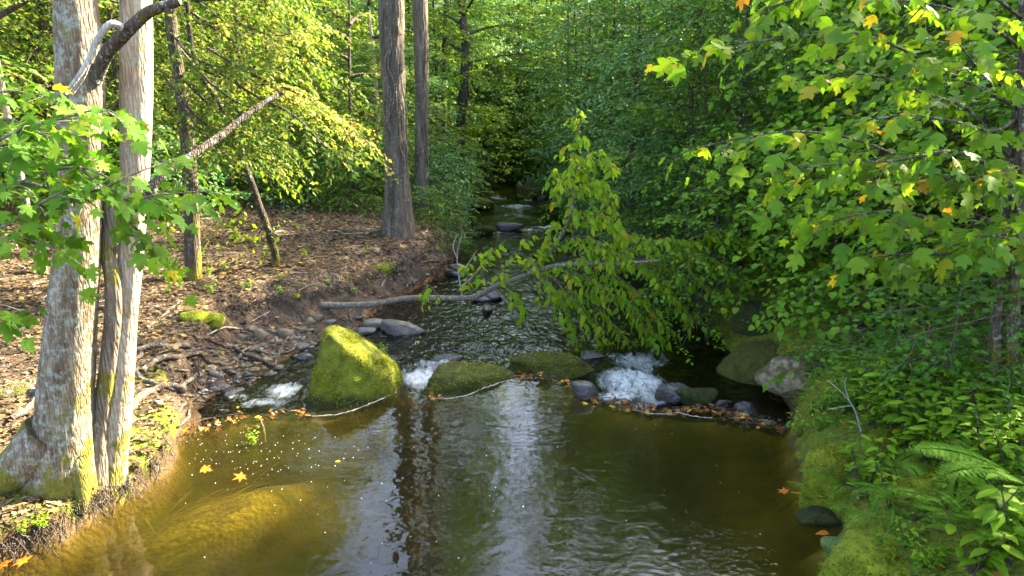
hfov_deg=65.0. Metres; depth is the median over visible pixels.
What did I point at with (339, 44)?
forest tree
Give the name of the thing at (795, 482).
fern
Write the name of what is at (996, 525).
leafy plant
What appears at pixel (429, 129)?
shrub
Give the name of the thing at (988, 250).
tulip tree
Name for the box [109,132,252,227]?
shrub
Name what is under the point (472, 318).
stone
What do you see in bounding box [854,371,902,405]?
leafy plant
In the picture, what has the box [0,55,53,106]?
forest tree
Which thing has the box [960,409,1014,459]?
leafy plant
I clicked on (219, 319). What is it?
stone
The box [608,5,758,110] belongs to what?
forest tree
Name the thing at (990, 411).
leafy plant
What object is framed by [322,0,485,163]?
forest tree
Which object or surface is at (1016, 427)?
leafy plant
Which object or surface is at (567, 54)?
canopy tree
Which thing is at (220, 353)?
cobble
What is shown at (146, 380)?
exposed root
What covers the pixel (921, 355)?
leafy plant
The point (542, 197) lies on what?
stone
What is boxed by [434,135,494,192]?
shrub
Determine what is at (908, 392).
leafy plant
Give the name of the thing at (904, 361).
leafy plant
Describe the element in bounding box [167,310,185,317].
exposed root
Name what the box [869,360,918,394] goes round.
leafy plant
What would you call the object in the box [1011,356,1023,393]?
leafy plant
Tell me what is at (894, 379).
leafy plant
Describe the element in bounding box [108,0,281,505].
maple tree
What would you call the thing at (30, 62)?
forest tree
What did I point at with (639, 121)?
shrub
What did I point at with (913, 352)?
leafy plant
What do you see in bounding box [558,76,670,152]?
shrub
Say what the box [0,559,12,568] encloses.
fallen leaf
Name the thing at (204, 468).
fallen leaf
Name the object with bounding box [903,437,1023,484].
fern
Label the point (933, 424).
leafy plant
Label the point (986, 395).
leafy plant
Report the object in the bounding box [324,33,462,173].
forest tree
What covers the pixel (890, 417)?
leafy plant
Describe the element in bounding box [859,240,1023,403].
sapling
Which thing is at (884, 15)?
shrub
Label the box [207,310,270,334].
exposed root
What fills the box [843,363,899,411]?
leafy plant
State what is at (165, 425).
leafy plant
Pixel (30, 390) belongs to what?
exposed root
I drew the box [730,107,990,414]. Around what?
shrub
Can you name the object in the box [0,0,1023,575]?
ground
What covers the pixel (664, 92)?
forest tree
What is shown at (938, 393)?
leafy plant
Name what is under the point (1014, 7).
shrub
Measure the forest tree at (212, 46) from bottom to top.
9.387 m
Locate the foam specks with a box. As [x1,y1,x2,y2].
[185,417,738,557]
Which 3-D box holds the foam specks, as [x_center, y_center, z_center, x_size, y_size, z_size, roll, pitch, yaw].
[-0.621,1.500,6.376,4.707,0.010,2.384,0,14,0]
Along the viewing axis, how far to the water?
10.73 m
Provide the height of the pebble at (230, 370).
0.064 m
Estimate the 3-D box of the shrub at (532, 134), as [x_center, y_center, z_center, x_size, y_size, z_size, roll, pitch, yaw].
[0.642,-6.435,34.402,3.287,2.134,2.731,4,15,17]
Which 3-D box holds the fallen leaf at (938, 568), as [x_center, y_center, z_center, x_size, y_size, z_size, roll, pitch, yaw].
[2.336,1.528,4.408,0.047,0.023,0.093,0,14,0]
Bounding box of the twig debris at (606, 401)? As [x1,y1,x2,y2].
[176,374,788,437]
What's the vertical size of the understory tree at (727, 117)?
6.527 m
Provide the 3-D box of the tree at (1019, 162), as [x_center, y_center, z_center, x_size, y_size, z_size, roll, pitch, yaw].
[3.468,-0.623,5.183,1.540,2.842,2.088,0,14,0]
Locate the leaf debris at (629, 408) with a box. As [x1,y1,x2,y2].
[179,371,786,436]
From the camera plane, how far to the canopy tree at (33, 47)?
22.22 m
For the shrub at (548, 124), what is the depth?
33.23 m
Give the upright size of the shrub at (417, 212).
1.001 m
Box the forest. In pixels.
[117,0,637,66]
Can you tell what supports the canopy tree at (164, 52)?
on the ground at (524, 480)
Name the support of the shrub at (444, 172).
on the ground at (524, 480)
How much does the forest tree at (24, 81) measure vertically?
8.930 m
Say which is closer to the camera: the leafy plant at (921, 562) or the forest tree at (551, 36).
the leafy plant at (921, 562)
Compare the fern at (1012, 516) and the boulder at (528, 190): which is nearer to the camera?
the fern at (1012, 516)
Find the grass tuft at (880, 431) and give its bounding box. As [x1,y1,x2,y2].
[869,420,893,441]
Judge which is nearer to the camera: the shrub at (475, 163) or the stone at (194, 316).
the stone at (194, 316)
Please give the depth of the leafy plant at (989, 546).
4.21 m
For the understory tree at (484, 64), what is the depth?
31.85 m
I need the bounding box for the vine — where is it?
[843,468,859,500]
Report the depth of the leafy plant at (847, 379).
6.76 m
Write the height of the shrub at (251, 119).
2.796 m
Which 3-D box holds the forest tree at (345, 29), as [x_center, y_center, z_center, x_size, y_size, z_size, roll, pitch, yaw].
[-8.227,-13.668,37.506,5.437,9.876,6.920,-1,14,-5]
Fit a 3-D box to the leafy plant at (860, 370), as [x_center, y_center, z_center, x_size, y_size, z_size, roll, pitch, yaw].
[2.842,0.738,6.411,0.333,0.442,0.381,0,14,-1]
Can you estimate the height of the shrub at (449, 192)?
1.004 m
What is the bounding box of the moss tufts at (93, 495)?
[0,431,174,547]
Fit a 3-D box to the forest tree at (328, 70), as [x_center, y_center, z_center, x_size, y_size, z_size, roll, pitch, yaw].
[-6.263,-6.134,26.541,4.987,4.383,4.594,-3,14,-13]
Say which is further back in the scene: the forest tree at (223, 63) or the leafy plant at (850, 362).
the forest tree at (223, 63)
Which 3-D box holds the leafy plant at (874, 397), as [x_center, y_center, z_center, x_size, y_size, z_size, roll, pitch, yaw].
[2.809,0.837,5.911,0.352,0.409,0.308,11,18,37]
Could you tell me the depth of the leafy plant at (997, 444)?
5.07 m
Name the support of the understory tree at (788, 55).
on the ground at (524, 480)
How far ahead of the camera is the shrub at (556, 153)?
24.41 m
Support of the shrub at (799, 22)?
on the ground at (524, 480)
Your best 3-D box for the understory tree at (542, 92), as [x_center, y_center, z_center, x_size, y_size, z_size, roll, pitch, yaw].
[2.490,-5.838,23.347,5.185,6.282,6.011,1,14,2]
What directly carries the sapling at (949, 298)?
on the ground at (524, 480)
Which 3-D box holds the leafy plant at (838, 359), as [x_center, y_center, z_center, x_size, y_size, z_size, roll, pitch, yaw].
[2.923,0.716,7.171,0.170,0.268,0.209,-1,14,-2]
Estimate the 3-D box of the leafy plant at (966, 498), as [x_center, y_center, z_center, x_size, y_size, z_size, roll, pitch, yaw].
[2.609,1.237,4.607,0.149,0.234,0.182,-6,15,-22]
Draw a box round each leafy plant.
[9,517,27,533]
[30,507,49,528]
[158,413,171,430]
[206,279,217,293]
[244,425,259,445]
[787,407,810,437]
[801,393,821,415]
[803,372,844,410]
[808,399,833,431]
[823,382,847,407]
[826,366,874,409]
[830,391,857,414]
[831,352,845,376]
[831,361,872,411]
[835,362,864,394]
[836,357,860,376]
[837,441,889,499]
[838,445,856,459]
[840,349,877,395]
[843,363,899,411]
[844,377,905,428]
[847,421,900,482]
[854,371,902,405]
[861,383,900,426]
[863,358,928,422]
[865,375,919,426]
[867,457,904,507]
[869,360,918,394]
[871,346,923,383]
[872,357,936,386]
[872,370,923,408]
[872,374,907,401]
[875,532,896,558]
[876,366,923,384]
[876,388,897,428]
[877,365,916,425]
[882,392,940,448]
[888,384,934,452]
[890,348,925,377]
[891,372,921,417]
[892,357,933,392]
[894,512,925,548]
[900,388,959,434]
[901,393,987,462]
[902,418,941,462]
[903,375,973,422]
[905,340,922,365]
[905,341,939,369]
[907,389,936,430]
[908,397,982,462]
[908,527,945,568]
[910,381,983,417]
[915,359,962,395]
[916,367,957,398]
[916,395,974,448]
[920,394,980,440]
[920,487,1023,575]
[921,403,949,440]
[922,369,952,400]
[927,543,952,567]
[929,373,953,396]
[930,464,969,503]
[932,334,972,367]
[932,405,960,439]
[934,395,1009,454]
[935,348,981,390]
[939,395,1023,462]
[942,373,973,404]
[944,395,971,437]
[944,400,1002,448]
[951,335,985,369]
[951,483,979,514]
[952,399,993,411]
[954,385,1004,428]
[954,426,986,459]
[956,333,990,378]
[956,377,995,412]
[956,387,990,431]
[956,403,1006,426]
[958,379,1018,415]
[958,402,1009,480]
[960,387,995,403]
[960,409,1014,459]
[963,411,999,459]
[965,466,1023,566]
[972,541,1005,566]
[973,361,1022,395]
[974,367,989,390]
[974,403,1015,428]
[976,400,1023,458]
[981,404,1023,457]
[982,414,1023,480]
[983,541,1011,563]
[984,388,1023,437]
[989,413,1021,469]
[992,394,1023,459]
[996,370,1023,408]
[998,348,1022,367]
[1002,355,1020,367]
[1003,341,1023,389]
[1004,442,1023,479]
[1005,384,1022,397]
[1008,411,1023,453]
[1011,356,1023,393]
[1011,498,1023,525]
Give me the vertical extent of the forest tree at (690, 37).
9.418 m
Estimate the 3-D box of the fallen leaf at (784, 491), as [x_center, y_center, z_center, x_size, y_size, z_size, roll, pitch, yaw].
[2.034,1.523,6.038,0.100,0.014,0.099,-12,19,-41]
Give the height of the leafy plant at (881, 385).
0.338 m
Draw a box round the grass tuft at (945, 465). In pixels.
[940,459,961,472]
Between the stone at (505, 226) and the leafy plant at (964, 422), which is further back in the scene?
the stone at (505, 226)
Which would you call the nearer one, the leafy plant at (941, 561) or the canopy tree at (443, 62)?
the leafy plant at (941, 561)
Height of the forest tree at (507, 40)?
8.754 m
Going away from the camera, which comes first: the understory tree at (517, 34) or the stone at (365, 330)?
the stone at (365, 330)
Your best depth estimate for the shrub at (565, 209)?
17.29 m
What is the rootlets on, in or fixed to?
hanging from the ground at (524, 480)
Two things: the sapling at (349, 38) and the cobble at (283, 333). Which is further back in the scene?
the sapling at (349, 38)
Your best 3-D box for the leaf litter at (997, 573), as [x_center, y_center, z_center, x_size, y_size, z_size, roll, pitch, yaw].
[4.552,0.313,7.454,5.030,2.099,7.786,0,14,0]
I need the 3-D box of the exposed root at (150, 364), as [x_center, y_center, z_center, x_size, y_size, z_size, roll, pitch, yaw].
[-3.349,0.730,9.473,0.390,0.608,2.960,5,15,19]
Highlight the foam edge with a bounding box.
[320,378,711,417]
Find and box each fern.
[788,481,838,511]
[799,468,875,498]
[831,494,912,528]
[850,439,939,479]
[850,482,933,519]
[877,473,996,523]
[894,442,1023,483]
[898,460,977,509]
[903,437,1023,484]
[920,487,1021,536]
[952,372,1023,405]
[953,357,1017,395]
[974,487,1023,545]
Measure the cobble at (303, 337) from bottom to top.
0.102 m
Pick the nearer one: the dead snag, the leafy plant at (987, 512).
the leafy plant at (987, 512)
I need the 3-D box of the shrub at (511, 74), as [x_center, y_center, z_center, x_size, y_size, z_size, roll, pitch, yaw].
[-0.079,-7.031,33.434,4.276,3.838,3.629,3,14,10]
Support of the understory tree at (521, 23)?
on the ground at (524, 480)
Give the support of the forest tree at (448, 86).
on the ground at (524, 480)
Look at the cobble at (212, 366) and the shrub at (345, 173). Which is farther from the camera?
the shrub at (345, 173)
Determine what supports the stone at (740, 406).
on the water
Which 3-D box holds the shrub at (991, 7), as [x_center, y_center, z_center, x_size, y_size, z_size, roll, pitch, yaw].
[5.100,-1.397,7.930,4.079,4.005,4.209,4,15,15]
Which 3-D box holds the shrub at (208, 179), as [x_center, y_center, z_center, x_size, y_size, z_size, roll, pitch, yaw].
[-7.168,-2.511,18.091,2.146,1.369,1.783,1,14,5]
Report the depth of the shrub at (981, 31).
8.93 m
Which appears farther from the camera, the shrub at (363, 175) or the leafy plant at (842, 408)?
the shrub at (363, 175)
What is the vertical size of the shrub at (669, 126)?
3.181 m
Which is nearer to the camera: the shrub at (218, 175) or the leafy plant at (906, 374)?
the leafy plant at (906, 374)
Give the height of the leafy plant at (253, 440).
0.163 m
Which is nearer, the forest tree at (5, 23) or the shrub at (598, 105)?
the forest tree at (5, 23)
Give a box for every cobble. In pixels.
[198,388,210,395]
[206,364,216,369]
[206,381,230,389]
[213,355,228,362]
[216,350,224,356]
[217,370,225,377]
[222,387,244,395]
[242,376,254,379]
[244,325,257,331]
[252,328,268,340]
[267,329,275,333]
[276,328,294,338]
[291,343,309,350]
[296,352,313,358]
[300,335,306,341]
[303,317,315,324]
[312,314,322,321]
[324,319,336,324]
[353,316,364,319]
[408,277,414,285]
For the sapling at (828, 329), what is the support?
on the ground at (524, 480)
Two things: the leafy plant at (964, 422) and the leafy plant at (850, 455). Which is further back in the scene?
the leafy plant at (850, 455)
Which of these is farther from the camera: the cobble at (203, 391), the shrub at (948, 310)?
the cobble at (203, 391)
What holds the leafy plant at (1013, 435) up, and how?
on the ground at (524, 480)
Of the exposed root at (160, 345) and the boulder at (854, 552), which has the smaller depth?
the boulder at (854, 552)
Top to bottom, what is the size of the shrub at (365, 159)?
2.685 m
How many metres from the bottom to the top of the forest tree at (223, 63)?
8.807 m
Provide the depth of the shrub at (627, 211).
15.24 m
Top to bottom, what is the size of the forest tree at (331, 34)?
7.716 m
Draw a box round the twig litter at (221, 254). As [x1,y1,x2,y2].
[2,207,380,404]
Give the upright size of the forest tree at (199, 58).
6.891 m
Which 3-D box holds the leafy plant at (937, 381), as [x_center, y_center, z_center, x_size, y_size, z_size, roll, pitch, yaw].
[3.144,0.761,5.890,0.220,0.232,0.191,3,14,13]
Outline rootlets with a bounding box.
[0,250,444,564]
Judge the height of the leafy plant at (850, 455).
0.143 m
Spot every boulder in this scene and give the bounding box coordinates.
[302,324,410,421]
[418,359,522,406]
[467,197,494,207]
[471,225,496,233]
[508,351,593,379]
[526,188,550,197]
[654,382,689,404]
[674,388,718,407]
[717,339,778,384]
[730,300,784,336]
[754,355,835,397]
[793,505,841,527]
[796,441,855,509]
[816,523,914,575]
[820,536,842,554]
[859,426,911,462]
[895,468,972,508]
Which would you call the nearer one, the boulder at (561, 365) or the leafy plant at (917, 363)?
the leafy plant at (917, 363)
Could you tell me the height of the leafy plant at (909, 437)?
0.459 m
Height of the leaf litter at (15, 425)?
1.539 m
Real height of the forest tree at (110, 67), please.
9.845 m
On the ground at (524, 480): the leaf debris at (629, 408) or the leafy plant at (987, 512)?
the leafy plant at (987, 512)
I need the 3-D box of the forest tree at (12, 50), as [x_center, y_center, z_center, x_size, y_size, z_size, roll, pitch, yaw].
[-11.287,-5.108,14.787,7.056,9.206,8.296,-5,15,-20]
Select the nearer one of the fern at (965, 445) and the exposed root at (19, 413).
the fern at (965, 445)
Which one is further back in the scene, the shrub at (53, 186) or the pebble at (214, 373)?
the shrub at (53, 186)
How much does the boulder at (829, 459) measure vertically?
0.764 m
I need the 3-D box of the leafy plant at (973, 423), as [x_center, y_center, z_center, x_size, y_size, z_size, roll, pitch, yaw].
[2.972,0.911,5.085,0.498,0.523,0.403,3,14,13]
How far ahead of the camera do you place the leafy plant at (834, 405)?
6.73 m
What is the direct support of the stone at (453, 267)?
on the water
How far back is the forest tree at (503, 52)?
34.54 m
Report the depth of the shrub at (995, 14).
7.99 m
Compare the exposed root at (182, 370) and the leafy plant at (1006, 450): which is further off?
the exposed root at (182, 370)
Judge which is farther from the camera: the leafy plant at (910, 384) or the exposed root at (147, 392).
the exposed root at (147, 392)
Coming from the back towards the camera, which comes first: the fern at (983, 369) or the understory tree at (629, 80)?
the understory tree at (629, 80)
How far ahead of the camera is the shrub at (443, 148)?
20.96 m
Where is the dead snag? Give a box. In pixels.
[94,199,122,489]
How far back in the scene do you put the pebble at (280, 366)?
9.83 m
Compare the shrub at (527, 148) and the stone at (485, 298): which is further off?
the shrub at (527, 148)
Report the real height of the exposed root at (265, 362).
0.396 m
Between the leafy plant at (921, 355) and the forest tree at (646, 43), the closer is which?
the leafy plant at (921, 355)
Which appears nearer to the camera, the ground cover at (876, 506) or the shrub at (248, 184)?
the ground cover at (876, 506)
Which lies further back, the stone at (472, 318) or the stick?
the stone at (472, 318)
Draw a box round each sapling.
[0,83,239,353]
[297,0,439,180]
[313,0,380,206]
[783,279,907,361]
[793,273,1004,376]
[812,343,917,423]
[823,227,1023,413]
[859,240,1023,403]
[882,256,1023,434]
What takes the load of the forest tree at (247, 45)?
on the ground at (524, 480)
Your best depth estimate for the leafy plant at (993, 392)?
5.61 m
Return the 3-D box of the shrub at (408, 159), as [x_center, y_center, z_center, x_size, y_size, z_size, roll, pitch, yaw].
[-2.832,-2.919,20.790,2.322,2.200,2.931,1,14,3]
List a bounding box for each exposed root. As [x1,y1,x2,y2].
[0,386,34,394]
[10,395,34,419]
[132,418,145,422]
[133,382,197,411]
[135,367,181,391]
[136,342,191,352]
[136,351,143,362]
[139,337,296,373]
[144,300,183,329]
[153,396,171,405]
[165,368,186,372]
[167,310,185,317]
[171,346,225,352]
[171,395,198,422]
[177,398,190,426]
[181,369,218,385]
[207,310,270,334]
[208,339,275,367]
[269,305,280,324]
[274,336,288,364]
[303,256,335,259]
[419,255,439,262]
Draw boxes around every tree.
[0,0,31,173]
[0,0,53,145]
[0,0,54,223]
[0,0,117,169]
[0,0,179,274]
[0,0,181,514]
[0,0,185,174]
[0,0,202,145]
[0,0,211,199]
[0,0,247,185]
[0,0,285,208]
[0,1,117,140]
[0,6,51,120]
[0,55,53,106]
[4,3,112,100]
[26,10,40,118]
[27,0,336,173]
[30,0,315,165]
[44,1,266,150]
[100,1,272,123]
[104,0,383,195]
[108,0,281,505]
[152,0,399,279]
[153,2,294,113]
[153,9,234,112]
[156,0,304,271]
[157,0,173,105]
[178,0,380,126]
[194,5,313,113]
[195,2,346,124]
[198,4,323,124]
[209,0,382,146]
[226,25,382,169]
[238,17,484,210]
[254,0,407,139]
[265,0,413,116]
[268,35,373,132]
[278,1,379,101]
[287,0,440,88]
[298,27,476,183]
[310,0,377,90]
[318,108,754,355]
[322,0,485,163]
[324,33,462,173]
[336,0,519,189]
[344,0,453,75]
[345,0,458,136]
[355,0,522,159]
[364,0,561,179]
[378,0,415,238]
[404,0,519,123]
[404,5,497,141]
[411,2,542,154]
[412,0,429,213]
[428,0,517,155]
[430,0,548,94]
[431,0,545,155]
[441,0,447,160]
[447,0,563,130]
[470,0,584,143]
[481,0,595,131]
[485,0,569,80]
[489,0,592,102]
[499,0,640,176]
[501,0,599,70]
[501,0,617,124]
[509,0,617,110]
[509,0,680,184]
[513,0,738,187]
[527,0,741,229]
[553,0,629,69]
[557,0,644,101]
[562,0,860,248]
[565,0,823,164]
[566,0,850,254]
[567,0,569,159]
[571,0,679,134]
[581,4,703,95]
[585,0,739,142]
[593,0,720,150]
[594,0,736,138]
[594,0,820,140]
[596,0,872,251]
[603,1,763,145]
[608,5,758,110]
[611,0,811,147]
[633,0,888,180]
[642,0,838,286]
[644,0,1023,395]
[651,1,889,144]
[680,0,949,204]
[760,2,1007,156]
[762,3,998,148]
[778,1,1007,209]
[850,0,1013,211]
[880,1,1023,389]
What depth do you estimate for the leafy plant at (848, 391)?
6.41 m
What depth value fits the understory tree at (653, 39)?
13.93 m
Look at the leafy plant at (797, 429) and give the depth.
6.90 m
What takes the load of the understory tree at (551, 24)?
on the ground at (524, 480)
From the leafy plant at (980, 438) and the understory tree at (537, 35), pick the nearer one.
the leafy plant at (980, 438)
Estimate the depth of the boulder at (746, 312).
10.06 m
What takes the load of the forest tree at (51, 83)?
on the ground at (524, 480)
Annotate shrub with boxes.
[0,162,105,203]
[1,126,118,198]
[3,170,54,223]
[103,121,239,226]
[107,135,232,210]
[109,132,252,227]
[154,176,214,209]
[155,123,239,186]
[166,151,239,196]
[170,117,290,189]
[197,135,285,205]
[199,98,286,163]
[206,155,309,203]
[209,125,298,191]
[209,156,287,196]
[210,131,281,189]
[214,126,320,214]
[218,110,383,196]
[230,126,384,200]
[248,135,301,195]
[250,75,375,187]
[254,100,414,203]
[269,166,351,200]
[270,170,342,204]
[274,125,384,211]
[282,118,345,186]
[283,128,377,209]
[296,132,419,217]
[300,120,413,190]
[332,156,378,192]
[361,133,448,194]
[368,131,489,196]
[373,110,449,168]
[375,153,467,215]
[382,138,481,210]
[409,130,491,202]
[409,155,498,215]
[411,186,466,226]
[411,186,469,238]
[412,172,478,228]
[424,185,488,229]
[431,140,493,208]
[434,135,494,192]
[434,229,475,261]
[437,139,490,190]
[439,218,484,245]
[447,104,532,181]
[448,125,515,174]
[465,90,531,162]
[467,105,541,173]
[470,71,551,157]
[471,104,555,176]
[475,118,522,150]
[476,118,536,171]
[477,128,552,181]
[490,93,562,173]
[494,126,549,179]
[499,62,579,144]
[502,130,557,172]
[505,100,562,178]
[513,114,554,163]
[517,153,606,219]
[519,52,602,148]
[522,123,589,175]
[528,121,595,197]
[530,102,582,168]
[533,94,652,178]
[533,130,635,227]
[533,197,635,255]
[534,119,606,185]
[537,149,589,206]
[554,32,815,322]
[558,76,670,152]
[576,137,628,184]
[579,146,653,218]
[579,194,675,274]
[597,105,681,153]
[602,168,818,364]
[605,72,771,176]
[608,163,749,294]
[621,93,700,145]
[629,221,751,327]
[655,81,950,342]
[664,0,999,296]
[675,22,954,300]
[706,0,1016,288]
[706,58,860,155]
[723,6,1007,321]
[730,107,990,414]
[731,0,1011,194]
[785,9,1017,308]
[788,48,1022,356]
[791,16,1023,316]
[805,0,1018,297]
[842,0,1023,254]
[844,304,996,412]
[845,0,1017,240]
[854,11,1023,347]
[869,1,1017,247]
[881,0,1016,146]
[1008,4,1017,106]
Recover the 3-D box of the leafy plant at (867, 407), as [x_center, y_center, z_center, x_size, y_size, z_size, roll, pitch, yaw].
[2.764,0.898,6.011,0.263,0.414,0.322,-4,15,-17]
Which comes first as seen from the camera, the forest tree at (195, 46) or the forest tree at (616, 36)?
the forest tree at (195, 46)
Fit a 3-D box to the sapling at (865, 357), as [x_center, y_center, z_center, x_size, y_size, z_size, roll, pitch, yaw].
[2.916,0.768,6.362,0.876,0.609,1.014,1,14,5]
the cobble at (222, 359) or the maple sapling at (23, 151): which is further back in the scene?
the cobble at (222, 359)
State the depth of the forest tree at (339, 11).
17.56 m
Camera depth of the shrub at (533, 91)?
33.53 m
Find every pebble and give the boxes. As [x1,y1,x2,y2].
[208,370,218,376]
[209,386,220,390]
[223,344,233,348]
[225,369,234,373]
[231,375,242,379]
[240,357,249,360]
[243,372,252,376]
[247,347,254,351]
[263,371,277,375]
[271,364,283,368]
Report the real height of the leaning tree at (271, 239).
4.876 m
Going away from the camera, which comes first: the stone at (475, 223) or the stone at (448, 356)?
the stone at (448, 356)
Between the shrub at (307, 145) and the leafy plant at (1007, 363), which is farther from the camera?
the shrub at (307, 145)
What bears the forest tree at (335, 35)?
on the ground at (524, 480)
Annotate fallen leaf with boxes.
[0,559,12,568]
[12,554,31,566]
[200,465,212,472]
[233,471,245,481]
[777,487,788,494]
[815,530,828,534]
[887,550,899,560]
[932,561,941,572]
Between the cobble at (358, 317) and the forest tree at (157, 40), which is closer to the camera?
the cobble at (358, 317)
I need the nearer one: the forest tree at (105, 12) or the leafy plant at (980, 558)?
the leafy plant at (980, 558)
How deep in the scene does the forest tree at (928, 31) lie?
10.37 m
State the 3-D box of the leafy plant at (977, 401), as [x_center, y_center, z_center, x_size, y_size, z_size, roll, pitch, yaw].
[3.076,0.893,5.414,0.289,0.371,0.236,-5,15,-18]
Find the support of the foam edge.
on the water
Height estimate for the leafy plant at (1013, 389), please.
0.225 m
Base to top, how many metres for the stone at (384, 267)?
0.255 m
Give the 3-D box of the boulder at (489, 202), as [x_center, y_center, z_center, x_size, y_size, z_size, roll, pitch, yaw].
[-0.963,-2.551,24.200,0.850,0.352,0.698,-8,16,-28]
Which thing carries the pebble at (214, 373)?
on the ground at (524, 480)
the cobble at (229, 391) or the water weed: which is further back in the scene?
the cobble at (229, 391)
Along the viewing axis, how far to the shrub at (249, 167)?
19.52 m
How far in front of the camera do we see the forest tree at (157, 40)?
23.68 m
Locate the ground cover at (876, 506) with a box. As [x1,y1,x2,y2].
[738,251,1023,575]
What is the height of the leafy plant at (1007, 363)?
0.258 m
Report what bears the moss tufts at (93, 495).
on the ground at (524, 480)
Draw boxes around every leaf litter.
[0,175,465,527]
[722,248,1023,575]
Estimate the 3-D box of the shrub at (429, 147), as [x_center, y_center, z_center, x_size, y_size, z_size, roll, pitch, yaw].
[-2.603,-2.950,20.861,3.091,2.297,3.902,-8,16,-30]
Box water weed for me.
[83,461,293,575]
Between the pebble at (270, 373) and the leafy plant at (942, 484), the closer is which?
the leafy plant at (942, 484)
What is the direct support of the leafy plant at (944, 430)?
on the ground at (524, 480)
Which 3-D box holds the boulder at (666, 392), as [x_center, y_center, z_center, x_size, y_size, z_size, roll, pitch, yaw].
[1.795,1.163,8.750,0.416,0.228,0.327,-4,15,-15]
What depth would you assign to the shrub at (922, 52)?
11.20 m
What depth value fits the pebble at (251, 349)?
10.00 m
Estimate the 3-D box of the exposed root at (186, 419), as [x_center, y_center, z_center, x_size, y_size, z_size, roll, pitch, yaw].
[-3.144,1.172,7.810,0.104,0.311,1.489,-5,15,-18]
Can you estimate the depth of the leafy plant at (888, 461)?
5.47 m
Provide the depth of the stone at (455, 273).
14.87 m
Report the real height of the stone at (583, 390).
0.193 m
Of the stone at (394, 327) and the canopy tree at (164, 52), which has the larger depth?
the canopy tree at (164, 52)
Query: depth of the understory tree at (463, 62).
23.91 m
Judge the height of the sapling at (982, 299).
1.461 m
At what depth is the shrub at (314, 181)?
18.77 m
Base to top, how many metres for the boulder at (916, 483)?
0.270 m
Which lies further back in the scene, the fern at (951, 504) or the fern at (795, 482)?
the fern at (795, 482)
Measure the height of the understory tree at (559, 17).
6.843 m
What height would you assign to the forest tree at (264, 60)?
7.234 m
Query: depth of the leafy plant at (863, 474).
5.59 m
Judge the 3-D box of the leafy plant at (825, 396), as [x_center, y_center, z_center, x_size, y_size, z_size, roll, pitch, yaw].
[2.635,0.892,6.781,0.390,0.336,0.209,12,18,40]
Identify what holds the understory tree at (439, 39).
on the ground at (524, 480)
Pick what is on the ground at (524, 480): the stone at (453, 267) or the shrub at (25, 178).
the shrub at (25, 178)
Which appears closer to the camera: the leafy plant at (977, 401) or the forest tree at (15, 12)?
the leafy plant at (977, 401)
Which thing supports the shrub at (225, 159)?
on the ground at (524, 480)
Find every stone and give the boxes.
[0,382,34,398]
[179,310,212,323]
[208,312,225,329]
[354,327,375,334]
[362,318,381,328]
[367,247,379,253]
[373,263,390,275]
[380,319,425,335]
[432,353,463,361]
[445,268,453,273]
[447,271,464,276]
[448,263,469,270]
[468,316,477,321]
[471,221,481,226]
[472,295,491,301]
[481,304,493,313]
[486,291,502,300]
[494,222,523,230]
[537,195,546,198]
[542,198,556,205]
[571,380,598,401]
[580,350,604,358]
[713,400,728,410]
[732,401,758,414]
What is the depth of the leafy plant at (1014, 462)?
4.57 m
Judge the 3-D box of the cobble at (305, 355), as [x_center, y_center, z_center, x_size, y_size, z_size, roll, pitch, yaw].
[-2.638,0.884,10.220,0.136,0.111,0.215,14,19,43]
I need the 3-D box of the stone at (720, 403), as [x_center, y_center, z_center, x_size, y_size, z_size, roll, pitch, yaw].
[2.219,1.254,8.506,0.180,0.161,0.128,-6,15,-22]
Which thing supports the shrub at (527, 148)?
on the ground at (524, 480)
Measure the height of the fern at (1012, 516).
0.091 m
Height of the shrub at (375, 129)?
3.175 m
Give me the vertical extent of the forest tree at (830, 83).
7.724 m
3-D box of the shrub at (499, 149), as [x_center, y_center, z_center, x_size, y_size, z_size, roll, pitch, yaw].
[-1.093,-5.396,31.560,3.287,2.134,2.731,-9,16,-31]
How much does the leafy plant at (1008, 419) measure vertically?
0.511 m
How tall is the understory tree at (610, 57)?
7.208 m
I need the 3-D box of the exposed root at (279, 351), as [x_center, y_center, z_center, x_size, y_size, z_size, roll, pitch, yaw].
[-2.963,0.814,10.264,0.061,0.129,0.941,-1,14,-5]
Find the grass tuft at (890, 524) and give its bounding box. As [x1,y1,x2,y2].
[871,505,907,535]
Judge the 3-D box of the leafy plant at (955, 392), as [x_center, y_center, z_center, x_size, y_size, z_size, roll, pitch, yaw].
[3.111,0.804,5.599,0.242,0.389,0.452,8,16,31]
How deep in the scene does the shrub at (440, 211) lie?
16.77 m
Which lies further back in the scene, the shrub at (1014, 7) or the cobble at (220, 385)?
the cobble at (220, 385)
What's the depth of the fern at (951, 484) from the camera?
4.64 m
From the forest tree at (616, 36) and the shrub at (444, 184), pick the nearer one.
the shrub at (444, 184)
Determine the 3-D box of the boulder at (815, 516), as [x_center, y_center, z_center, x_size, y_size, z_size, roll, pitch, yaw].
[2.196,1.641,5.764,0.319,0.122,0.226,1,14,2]
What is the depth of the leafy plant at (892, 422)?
5.92 m
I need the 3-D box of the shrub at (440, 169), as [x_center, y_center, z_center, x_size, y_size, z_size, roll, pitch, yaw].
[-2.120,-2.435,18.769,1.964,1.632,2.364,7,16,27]
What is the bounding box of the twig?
[827,376,861,431]
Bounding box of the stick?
[260,419,265,441]
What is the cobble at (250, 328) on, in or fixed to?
on the ground at (524, 480)
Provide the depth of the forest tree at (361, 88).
18.36 m
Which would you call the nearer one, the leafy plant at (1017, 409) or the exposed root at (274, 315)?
the leafy plant at (1017, 409)

